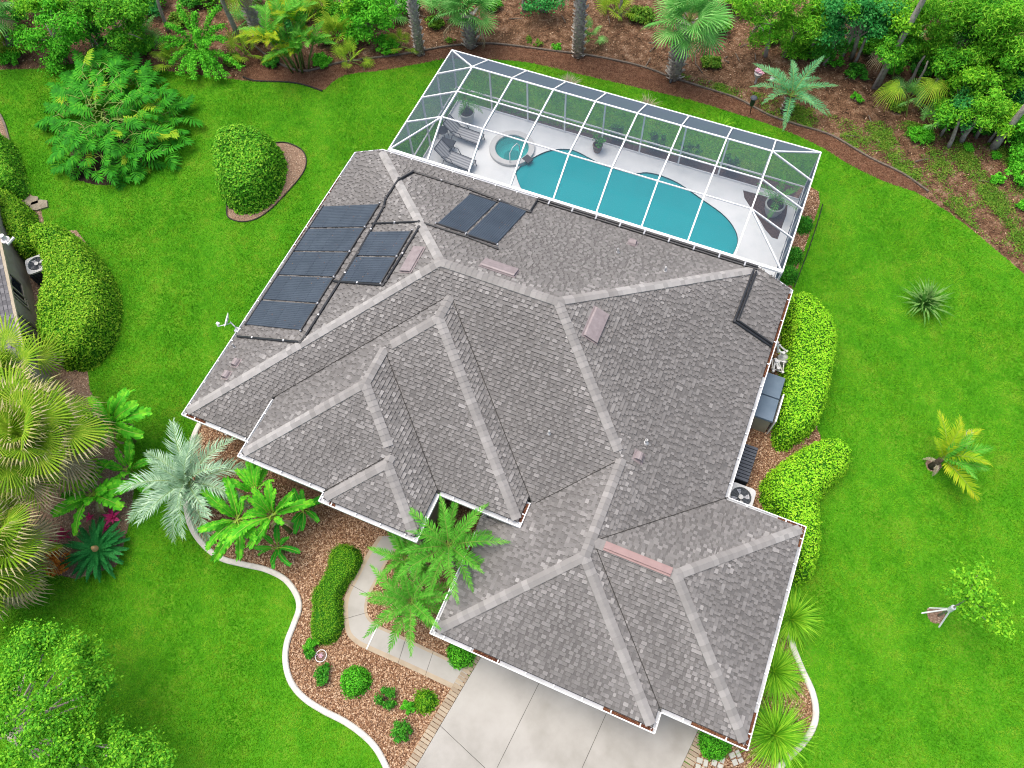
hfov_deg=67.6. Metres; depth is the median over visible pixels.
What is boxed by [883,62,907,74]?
undergrowth shrub
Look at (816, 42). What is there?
undergrowth shrub
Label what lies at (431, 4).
palmetto
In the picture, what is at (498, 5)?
undergrowth shrub
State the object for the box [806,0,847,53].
tree
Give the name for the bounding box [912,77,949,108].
palmetto
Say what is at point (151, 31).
palmetto
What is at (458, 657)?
shrub
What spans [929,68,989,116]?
tree
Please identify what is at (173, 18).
undergrowth shrub
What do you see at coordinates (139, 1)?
tree
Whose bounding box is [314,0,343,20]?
undergrowth shrub
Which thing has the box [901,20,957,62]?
tree
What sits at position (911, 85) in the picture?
palmetto
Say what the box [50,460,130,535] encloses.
banana plant
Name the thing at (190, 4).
undergrowth shrub
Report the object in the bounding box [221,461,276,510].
banana plant
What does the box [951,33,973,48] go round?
palmetto
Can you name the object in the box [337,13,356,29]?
undergrowth shrub
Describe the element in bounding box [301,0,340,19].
palmetto
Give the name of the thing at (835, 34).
undergrowth shrub
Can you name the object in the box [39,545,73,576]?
croton
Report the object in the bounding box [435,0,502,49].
cabbage palm
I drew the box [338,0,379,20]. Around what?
tree
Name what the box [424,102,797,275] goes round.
pool deck
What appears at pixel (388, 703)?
shrub
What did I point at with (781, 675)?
fountain grass
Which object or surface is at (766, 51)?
tree
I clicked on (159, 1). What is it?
undergrowth shrub
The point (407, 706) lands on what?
shrub
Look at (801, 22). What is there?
tree
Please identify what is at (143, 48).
undergrowth shrub
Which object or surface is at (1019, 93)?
tree
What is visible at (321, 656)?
hoop planter
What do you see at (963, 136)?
tree
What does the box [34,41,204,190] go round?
philodendron
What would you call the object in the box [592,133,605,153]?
potted plant
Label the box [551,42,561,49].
shrub
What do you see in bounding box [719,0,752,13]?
undergrowth shrub
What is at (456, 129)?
sun lounger
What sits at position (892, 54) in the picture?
tree
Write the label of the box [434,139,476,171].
sun lounger
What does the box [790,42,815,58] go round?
undergrowth shrub
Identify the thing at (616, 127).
bush
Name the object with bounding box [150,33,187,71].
palmetto
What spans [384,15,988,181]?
fallen sticks
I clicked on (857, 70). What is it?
shrub
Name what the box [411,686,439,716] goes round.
shrub
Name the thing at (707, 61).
undergrowth shrub
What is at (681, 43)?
cabbage palm
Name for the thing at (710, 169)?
cage border bed
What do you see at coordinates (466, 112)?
potted plant
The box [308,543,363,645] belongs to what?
hedge
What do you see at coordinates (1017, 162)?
undergrowth shrub
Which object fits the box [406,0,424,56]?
cabbage palm
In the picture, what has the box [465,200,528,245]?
solar collector
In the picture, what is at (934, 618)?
tree ring
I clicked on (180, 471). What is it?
pindo palm
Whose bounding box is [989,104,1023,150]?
tree
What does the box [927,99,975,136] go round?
tree
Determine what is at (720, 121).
grass tuft
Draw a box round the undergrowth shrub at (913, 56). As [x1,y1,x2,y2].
[908,36,927,58]
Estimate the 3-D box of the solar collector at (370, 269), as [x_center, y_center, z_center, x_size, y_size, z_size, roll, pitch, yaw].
[-5.189,-4.125,27.482,2.197,0.090,1.295,8,61,35]
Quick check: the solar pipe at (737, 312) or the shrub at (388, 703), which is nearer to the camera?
the shrub at (388, 703)
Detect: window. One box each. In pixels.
[9,272,26,304]
[12,286,29,309]
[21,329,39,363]
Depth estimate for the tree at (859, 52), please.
36.66 m
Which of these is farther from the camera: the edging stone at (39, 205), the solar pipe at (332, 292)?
the edging stone at (39, 205)
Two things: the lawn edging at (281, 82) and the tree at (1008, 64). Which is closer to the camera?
the tree at (1008, 64)
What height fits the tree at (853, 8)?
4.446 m
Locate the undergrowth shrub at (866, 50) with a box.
[858,36,877,55]
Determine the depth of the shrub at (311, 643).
25.96 m
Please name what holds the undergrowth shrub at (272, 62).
on the mulch path
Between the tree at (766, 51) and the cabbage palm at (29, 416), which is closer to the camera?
the cabbage palm at (29, 416)
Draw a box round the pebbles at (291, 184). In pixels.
[227,144,942,622]
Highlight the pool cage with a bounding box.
[388,49,821,279]
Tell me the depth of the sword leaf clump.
30.93 m
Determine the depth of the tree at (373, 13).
37.23 m
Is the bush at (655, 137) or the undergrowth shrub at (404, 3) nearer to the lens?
the bush at (655, 137)
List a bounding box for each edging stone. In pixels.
[22,196,38,206]
[29,200,48,210]
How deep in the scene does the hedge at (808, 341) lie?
28.94 m
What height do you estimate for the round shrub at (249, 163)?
2.066 m
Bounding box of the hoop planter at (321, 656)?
[315,649,326,661]
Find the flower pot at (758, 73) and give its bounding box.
[754,68,763,83]
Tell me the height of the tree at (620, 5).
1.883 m
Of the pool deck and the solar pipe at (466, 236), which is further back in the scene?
the pool deck
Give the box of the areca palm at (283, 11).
[233,0,336,73]
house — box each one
[0,207,63,435]
[181,149,806,750]
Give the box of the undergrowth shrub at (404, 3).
[397,0,421,14]
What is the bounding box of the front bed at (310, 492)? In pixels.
[192,427,482,767]
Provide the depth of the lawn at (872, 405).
29.05 m
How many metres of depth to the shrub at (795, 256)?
32.30 m
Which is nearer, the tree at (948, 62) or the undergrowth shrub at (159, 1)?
the tree at (948, 62)
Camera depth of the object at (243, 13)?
39.55 m
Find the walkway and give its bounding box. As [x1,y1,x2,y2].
[343,536,469,688]
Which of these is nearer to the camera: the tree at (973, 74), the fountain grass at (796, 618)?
the fountain grass at (796, 618)
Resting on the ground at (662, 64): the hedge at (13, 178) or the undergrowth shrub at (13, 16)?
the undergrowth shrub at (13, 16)
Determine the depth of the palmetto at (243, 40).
38.41 m
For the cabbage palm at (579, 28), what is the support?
on the mulch path
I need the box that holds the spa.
[489,130,534,166]
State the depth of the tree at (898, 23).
33.77 m
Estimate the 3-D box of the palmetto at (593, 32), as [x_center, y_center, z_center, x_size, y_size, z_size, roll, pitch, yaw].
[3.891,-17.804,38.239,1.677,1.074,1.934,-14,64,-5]
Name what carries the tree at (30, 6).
on the ground at (662, 64)
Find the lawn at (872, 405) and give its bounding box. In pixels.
[0,59,1023,767]
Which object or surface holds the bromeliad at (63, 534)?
on the neighbor bed at (78, 390)
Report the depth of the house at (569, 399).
25.25 m
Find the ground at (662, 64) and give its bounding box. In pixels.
[0,0,1023,272]
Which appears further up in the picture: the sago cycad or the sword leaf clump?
the sword leaf clump
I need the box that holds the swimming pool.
[516,149,737,253]
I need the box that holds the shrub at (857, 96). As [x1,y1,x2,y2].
[850,91,864,102]
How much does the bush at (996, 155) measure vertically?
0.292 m
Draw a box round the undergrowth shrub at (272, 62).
[261,54,279,69]
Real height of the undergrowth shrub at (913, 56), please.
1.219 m
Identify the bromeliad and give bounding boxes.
[56,527,69,541]
[86,512,93,521]
[102,508,118,525]
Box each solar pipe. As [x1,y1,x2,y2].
[236,177,400,342]
[333,225,419,286]
[371,220,419,223]
[400,170,538,212]
[424,222,497,249]
[537,197,757,269]
[732,269,771,346]
[736,271,772,344]
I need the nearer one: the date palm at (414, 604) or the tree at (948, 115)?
the date palm at (414, 604)
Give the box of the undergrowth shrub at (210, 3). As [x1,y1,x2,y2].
[192,0,219,11]
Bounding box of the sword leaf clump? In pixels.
[893,277,954,325]
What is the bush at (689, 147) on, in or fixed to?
on the cage border bed at (710, 169)
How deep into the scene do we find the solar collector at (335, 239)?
29.79 m
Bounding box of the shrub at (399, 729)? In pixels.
[389,717,412,743]
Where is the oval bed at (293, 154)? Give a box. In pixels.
[227,143,305,220]
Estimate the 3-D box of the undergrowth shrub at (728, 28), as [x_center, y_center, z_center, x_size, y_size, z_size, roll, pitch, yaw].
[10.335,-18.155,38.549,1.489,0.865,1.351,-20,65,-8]
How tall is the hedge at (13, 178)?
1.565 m
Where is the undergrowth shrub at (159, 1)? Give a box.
[148,0,165,5]
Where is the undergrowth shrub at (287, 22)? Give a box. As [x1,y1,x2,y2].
[279,19,295,31]
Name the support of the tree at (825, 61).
on the ground at (662, 64)
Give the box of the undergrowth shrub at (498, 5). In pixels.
[484,0,503,10]
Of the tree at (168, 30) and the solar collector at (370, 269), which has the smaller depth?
the solar collector at (370, 269)
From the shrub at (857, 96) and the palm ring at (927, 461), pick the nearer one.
the palm ring at (927, 461)
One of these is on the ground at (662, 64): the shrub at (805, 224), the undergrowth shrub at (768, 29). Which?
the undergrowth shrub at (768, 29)
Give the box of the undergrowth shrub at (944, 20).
[933,5,953,35]
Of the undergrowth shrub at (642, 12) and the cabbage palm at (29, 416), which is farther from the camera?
the undergrowth shrub at (642, 12)
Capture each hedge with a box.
[0,132,29,200]
[0,188,42,261]
[28,220,123,371]
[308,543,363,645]
[758,437,852,585]
[770,291,838,451]
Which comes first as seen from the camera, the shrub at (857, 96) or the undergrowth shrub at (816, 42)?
the shrub at (857, 96)
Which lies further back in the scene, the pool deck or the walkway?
the pool deck
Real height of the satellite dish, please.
0.804 m
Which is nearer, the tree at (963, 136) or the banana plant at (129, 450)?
the banana plant at (129, 450)
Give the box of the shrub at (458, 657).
[446,643,475,670]
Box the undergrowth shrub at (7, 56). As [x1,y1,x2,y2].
[0,45,20,65]
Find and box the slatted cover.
[734,444,757,485]
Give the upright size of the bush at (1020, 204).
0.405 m
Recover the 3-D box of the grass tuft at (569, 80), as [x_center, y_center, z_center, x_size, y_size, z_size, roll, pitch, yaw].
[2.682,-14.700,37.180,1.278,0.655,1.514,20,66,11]
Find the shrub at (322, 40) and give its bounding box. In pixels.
[316,32,332,45]
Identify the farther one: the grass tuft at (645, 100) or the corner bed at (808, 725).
the grass tuft at (645, 100)
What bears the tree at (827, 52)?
on the ground at (662, 64)
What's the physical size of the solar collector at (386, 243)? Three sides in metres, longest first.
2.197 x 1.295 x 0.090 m
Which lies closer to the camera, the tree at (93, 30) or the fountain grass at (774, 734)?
the fountain grass at (774, 734)
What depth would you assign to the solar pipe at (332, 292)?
27.99 m
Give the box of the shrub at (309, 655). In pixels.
[303,647,315,659]
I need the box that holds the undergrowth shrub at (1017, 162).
[1006,155,1023,171]
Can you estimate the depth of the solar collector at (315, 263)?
29.31 m
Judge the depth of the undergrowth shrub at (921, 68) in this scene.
36.65 m
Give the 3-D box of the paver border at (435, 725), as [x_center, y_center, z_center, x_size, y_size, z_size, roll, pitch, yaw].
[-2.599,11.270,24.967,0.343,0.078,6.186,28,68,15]
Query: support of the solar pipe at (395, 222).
attached to the house at (569, 399)
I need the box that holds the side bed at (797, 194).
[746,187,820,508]
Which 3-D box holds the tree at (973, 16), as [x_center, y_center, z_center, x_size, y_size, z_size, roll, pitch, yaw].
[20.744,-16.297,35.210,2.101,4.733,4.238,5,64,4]
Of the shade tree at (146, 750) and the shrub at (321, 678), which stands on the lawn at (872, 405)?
the shade tree at (146, 750)
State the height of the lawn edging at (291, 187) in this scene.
0.070 m
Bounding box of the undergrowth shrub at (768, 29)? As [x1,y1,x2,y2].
[758,20,784,38]
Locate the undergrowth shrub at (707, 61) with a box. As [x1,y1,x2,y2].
[700,54,722,68]
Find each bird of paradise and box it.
[254,523,300,570]
[285,488,320,534]
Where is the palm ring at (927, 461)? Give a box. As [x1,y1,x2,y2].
[925,460,941,471]
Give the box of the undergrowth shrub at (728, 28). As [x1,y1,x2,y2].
[706,16,732,32]
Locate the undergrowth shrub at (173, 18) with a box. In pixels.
[167,10,190,28]
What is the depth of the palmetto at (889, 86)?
34.40 m
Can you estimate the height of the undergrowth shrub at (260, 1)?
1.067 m
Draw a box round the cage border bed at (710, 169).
[497,103,797,196]
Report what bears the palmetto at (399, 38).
on the ground at (662, 64)
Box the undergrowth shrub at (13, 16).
[0,5,29,28]
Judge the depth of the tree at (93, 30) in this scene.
38.46 m
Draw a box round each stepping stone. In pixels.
[695,757,707,767]
[711,757,724,767]
[728,749,743,765]
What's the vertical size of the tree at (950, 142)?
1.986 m
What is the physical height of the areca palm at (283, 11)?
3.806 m
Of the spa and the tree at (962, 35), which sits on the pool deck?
the spa
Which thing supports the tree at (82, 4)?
on the ground at (662, 64)
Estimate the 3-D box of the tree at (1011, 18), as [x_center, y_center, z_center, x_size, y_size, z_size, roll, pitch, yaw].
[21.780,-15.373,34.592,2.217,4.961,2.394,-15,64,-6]
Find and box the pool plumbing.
[771,341,787,373]
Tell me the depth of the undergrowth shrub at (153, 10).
40.17 m
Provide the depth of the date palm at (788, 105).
35.05 m
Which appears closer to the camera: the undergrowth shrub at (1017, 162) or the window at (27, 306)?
the window at (27, 306)
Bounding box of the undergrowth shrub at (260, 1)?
[238,0,261,9]
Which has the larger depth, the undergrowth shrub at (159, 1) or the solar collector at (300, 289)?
the undergrowth shrub at (159, 1)
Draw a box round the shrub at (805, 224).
[797,214,814,235]
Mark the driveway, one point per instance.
(498, 716)
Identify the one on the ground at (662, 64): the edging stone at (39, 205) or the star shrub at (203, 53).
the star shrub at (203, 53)
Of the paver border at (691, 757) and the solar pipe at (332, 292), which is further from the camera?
the solar pipe at (332, 292)
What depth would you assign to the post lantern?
34.90 m
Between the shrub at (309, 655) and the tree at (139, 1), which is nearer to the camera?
the shrub at (309, 655)
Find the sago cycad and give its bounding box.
[59,516,129,581]
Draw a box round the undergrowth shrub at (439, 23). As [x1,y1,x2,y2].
[424,14,444,29]
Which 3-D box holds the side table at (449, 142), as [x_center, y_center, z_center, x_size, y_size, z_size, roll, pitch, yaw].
[-3.047,-11.021,35.611,0.720,0.462,0.720,20,66,11]
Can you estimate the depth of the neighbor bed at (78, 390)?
28.83 m
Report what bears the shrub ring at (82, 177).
on the lawn at (872, 405)
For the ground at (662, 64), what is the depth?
38.03 m
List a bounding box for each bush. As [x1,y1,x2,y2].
[609,123,625,138]
[646,132,665,150]
[677,141,702,159]
[721,152,740,171]
[963,142,973,151]
[989,171,1007,183]
[991,151,1001,159]
[1002,164,1023,185]
[1014,199,1023,209]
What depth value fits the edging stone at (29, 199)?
35.26 m
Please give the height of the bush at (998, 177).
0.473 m
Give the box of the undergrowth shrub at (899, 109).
[888,99,906,113]
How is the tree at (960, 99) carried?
on the ground at (662, 64)
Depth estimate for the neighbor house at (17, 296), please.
31.15 m
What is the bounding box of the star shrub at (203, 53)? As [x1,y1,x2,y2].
[156,2,245,82]
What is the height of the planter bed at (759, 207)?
0.001 m
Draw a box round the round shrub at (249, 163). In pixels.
[210,122,288,215]
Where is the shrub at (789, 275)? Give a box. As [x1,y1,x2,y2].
[779,263,798,285]
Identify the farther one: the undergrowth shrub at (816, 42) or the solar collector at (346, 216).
the undergrowth shrub at (816, 42)
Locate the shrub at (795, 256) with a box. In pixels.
[786,245,803,265]
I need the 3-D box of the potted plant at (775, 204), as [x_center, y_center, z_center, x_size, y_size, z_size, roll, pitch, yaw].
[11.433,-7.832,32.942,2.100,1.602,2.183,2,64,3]
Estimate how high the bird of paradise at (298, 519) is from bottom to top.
1.770 m
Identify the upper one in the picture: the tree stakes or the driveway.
the tree stakes
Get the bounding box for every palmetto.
[0,23,28,60]
[126,15,164,48]
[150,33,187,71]
[222,27,262,62]
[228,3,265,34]
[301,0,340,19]
[312,11,358,46]
[330,36,374,70]
[372,0,408,24]
[385,28,419,54]
[418,0,463,25]
[584,15,608,44]
[596,0,635,19]
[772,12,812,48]
[865,51,895,78]
[872,79,908,116]
[891,76,928,109]
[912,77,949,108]
[917,98,953,129]
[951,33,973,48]
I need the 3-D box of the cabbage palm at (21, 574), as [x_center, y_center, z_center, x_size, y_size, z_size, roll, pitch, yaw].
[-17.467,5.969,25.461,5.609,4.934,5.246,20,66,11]
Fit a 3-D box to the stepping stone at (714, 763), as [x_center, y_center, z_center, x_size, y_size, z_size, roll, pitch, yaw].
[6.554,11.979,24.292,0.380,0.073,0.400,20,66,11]
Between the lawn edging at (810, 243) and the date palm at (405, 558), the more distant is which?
the lawn edging at (810, 243)
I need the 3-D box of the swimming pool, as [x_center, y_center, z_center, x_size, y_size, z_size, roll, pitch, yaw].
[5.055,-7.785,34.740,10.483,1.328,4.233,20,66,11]
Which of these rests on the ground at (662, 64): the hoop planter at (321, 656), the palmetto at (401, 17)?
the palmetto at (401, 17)
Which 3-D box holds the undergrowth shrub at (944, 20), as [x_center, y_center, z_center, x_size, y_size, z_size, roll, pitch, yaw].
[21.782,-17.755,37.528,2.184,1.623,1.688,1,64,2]
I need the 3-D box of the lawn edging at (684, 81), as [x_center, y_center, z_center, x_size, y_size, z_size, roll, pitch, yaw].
[2.778,-14.610,37.475,34.156,0.100,4.718,14,65,9]
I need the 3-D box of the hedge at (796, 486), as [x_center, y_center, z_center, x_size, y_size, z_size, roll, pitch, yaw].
[10.327,4.103,27.303,2.898,1.424,5.873,20,66,11]
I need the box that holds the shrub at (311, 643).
[302,637,319,654]
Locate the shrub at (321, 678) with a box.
[313,662,332,686]
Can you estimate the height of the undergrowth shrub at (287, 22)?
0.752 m
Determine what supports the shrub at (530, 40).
on the ground at (662, 64)
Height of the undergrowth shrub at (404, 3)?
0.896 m
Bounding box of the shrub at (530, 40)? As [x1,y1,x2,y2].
[526,35,543,46]
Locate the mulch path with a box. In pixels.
[246,42,924,191]
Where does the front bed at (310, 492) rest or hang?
on the lawn at (872, 405)
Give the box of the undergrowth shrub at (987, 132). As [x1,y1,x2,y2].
[970,120,996,135]
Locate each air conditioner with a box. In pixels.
[25,254,43,284]
[725,482,755,505]
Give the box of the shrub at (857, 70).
[843,62,868,79]
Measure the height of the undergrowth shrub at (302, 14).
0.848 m
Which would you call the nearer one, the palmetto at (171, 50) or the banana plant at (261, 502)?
the banana plant at (261, 502)
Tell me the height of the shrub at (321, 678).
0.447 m
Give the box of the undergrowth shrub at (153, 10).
[146,0,163,17]
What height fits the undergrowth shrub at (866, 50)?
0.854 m
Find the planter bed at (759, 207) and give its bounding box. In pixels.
[743,191,787,238]
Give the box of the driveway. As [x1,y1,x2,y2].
[416,657,697,767]
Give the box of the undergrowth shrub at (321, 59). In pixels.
[312,51,332,68]
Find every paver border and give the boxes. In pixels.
[404,655,479,767]
[681,731,699,767]
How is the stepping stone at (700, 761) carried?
on the corner bed at (808, 725)
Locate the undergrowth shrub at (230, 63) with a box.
[222,51,243,66]
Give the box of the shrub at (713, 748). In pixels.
[696,730,732,761]
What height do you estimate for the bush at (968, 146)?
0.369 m
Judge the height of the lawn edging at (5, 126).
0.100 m
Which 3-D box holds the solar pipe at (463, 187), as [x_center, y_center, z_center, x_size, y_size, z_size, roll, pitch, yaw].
[-1.687,-7.721,30.316,5.432,0.916,1.191,14,65,9]
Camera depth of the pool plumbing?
29.46 m
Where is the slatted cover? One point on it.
(746, 463)
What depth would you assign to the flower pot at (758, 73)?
36.65 m
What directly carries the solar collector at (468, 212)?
on the house at (569, 399)
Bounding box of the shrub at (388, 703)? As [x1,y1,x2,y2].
[374,686,397,709]
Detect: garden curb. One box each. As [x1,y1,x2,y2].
[183,422,389,767]
[775,632,818,767]
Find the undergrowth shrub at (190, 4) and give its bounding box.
[176,0,200,9]
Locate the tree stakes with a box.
[921,605,955,627]
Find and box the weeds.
[681,73,1023,264]
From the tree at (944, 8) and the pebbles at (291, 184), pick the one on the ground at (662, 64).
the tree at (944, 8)
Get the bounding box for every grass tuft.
[562,71,582,83]
[639,93,661,105]
[708,114,732,126]
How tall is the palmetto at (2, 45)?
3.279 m
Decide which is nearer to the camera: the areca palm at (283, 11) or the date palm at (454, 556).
the date palm at (454, 556)
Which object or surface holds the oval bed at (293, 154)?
on the lawn at (872, 405)
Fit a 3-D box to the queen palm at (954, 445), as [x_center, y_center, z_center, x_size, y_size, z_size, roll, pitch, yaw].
[15.996,2.647,27.499,2.398,2.146,2.747,20,66,11]
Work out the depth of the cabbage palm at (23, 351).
27.55 m
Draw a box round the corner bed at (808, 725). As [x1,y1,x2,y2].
[690,636,811,767]
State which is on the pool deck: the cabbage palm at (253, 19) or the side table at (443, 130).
the side table at (443, 130)
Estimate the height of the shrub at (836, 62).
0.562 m
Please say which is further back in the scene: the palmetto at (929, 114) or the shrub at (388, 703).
the palmetto at (929, 114)
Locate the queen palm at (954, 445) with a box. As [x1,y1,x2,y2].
[922,411,993,500]
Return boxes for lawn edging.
[0,113,9,139]
[226,141,306,221]
[243,76,322,91]
[247,38,928,191]
[794,204,822,286]
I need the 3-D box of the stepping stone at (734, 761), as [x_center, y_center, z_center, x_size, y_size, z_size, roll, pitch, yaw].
[7.131,11.889,24.317,0.380,0.071,0.400,-19,65,-7]
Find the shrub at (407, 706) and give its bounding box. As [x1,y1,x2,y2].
[399,700,415,715]
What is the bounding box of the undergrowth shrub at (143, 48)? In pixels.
[130,36,156,55]
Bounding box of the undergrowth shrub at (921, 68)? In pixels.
[909,56,938,76]
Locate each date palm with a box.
[359,548,451,657]
[367,531,442,594]
[392,493,511,604]
[750,56,837,129]
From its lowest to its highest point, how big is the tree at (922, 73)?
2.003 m
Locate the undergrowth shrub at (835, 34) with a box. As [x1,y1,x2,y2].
[818,27,853,47]
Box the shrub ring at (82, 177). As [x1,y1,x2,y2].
[68,121,162,184]
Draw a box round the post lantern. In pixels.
[750,95,756,112]
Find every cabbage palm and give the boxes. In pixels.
[0,0,17,47]
[0,312,72,402]
[0,358,119,514]
[0,493,68,619]
[225,0,263,42]
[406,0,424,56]
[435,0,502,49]
[571,0,588,58]
[644,0,736,81]
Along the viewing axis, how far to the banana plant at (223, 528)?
26.01 m
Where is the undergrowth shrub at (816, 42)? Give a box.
[802,30,821,48]
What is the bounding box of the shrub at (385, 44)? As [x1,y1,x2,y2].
[369,32,399,54]
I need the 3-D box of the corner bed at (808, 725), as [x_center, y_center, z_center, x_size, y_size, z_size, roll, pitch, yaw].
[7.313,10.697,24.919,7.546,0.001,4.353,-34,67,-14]
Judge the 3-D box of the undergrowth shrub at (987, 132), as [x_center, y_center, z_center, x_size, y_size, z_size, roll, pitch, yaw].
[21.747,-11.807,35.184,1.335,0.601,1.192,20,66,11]
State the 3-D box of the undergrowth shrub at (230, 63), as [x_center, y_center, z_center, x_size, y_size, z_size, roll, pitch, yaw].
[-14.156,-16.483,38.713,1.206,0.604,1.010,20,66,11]
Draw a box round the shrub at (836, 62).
[825,54,845,67]
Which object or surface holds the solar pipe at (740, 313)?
attached to the house at (569, 399)
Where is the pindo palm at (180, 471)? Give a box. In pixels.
[116,418,249,546]
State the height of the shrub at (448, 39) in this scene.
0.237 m
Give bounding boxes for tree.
[0,617,180,767]
[5,0,91,79]
[8,0,66,33]
[58,0,99,40]
[71,0,112,68]
[90,0,156,58]
[111,0,153,33]
[156,0,170,33]
[220,0,241,42]
[334,0,404,45]
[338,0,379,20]
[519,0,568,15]
[618,0,622,20]
[724,0,808,49]
[763,27,771,57]
[772,0,834,62]
[805,37,860,64]
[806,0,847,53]
[813,0,911,62]
[822,25,841,65]
[841,0,885,56]
[854,28,869,65]
[867,27,922,89]
[875,0,925,89]
[882,0,936,36]
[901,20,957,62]
[907,55,925,84]
[911,61,928,94]
[913,0,980,41]
[925,39,972,97]
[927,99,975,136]
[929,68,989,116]
[936,0,1019,48]
[937,555,1023,646]
[946,60,994,96]
[946,85,983,134]
[946,116,960,148]
[949,39,968,74]
[950,0,1002,54]
[958,0,1023,87]
[959,111,979,143]
[966,90,1018,138]
[970,68,1023,119]
[987,96,1023,142]
[989,0,1023,45]
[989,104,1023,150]
[996,49,1023,79]
[996,64,1023,106]
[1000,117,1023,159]
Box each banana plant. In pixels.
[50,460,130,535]
[78,387,151,448]
[96,438,150,495]
[197,476,257,563]
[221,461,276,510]
[222,480,314,549]
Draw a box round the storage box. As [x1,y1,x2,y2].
[751,373,785,433]
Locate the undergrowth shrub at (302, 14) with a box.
[296,1,314,22]
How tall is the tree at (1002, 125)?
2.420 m
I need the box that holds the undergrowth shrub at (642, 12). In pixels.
[627,4,659,25]
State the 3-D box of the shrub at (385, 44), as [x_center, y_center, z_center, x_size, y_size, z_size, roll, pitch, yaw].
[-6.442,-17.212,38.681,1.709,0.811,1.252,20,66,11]
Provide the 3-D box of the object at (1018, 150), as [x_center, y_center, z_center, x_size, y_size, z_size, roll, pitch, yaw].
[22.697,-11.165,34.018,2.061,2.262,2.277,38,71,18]
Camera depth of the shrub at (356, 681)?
25.33 m
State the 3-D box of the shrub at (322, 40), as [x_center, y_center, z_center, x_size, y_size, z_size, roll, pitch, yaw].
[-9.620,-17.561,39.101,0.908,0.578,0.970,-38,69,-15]
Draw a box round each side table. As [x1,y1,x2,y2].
[438,126,448,136]
[441,137,455,151]
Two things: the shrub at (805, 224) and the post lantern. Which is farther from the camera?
the post lantern
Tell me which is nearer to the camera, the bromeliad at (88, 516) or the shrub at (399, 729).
the shrub at (399, 729)
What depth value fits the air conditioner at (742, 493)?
27.27 m
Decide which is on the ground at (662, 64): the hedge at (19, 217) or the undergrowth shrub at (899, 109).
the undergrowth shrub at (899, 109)
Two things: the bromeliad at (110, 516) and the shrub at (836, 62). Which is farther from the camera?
the shrub at (836, 62)
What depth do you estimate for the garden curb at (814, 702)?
24.89 m
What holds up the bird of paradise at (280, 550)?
on the front bed at (310, 492)
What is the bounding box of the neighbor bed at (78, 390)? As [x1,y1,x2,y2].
[0,118,133,585]
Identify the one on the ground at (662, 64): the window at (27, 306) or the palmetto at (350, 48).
the palmetto at (350, 48)
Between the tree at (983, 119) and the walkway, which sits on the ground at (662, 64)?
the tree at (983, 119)
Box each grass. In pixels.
[735,693,820,767]
[762,636,813,708]
[775,584,826,655]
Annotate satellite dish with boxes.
[216,313,240,331]
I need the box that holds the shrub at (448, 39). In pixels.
[444,36,455,42]
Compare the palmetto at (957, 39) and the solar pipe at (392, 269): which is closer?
the solar pipe at (392, 269)
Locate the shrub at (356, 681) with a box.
[339,664,372,699]
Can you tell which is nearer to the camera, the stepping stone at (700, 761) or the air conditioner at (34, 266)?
the stepping stone at (700, 761)
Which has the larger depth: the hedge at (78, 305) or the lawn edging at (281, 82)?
the lawn edging at (281, 82)
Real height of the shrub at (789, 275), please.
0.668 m
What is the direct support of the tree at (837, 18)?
on the ground at (662, 64)
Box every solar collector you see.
[244,299,318,331]
[261,275,334,303]
[277,250,349,277]
[293,226,365,251]
[308,202,380,227]
[341,255,397,283]
[355,229,412,256]
[435,192,497,232]
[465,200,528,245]
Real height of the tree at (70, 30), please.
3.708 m
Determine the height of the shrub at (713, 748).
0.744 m
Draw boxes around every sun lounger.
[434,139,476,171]
[443,114,484,149]
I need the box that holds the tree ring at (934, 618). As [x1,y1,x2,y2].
[927,609,944,623]
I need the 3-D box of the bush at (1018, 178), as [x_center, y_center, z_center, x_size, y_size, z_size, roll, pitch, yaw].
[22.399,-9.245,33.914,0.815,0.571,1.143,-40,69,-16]
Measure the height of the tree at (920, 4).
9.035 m
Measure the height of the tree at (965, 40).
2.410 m
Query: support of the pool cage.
on the pool deck
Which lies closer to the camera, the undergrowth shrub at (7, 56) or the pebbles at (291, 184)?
the pebbles at (291, 184)
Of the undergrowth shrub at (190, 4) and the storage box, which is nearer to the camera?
the storage box
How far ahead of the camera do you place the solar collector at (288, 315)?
28.33 m
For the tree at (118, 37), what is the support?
on the ground at (662, 64)
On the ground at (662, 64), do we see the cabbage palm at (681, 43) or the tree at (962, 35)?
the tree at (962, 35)
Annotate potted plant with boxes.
[449,80,485,123]
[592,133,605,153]
[757,173,799,218]
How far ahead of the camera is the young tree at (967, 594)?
23.59 m

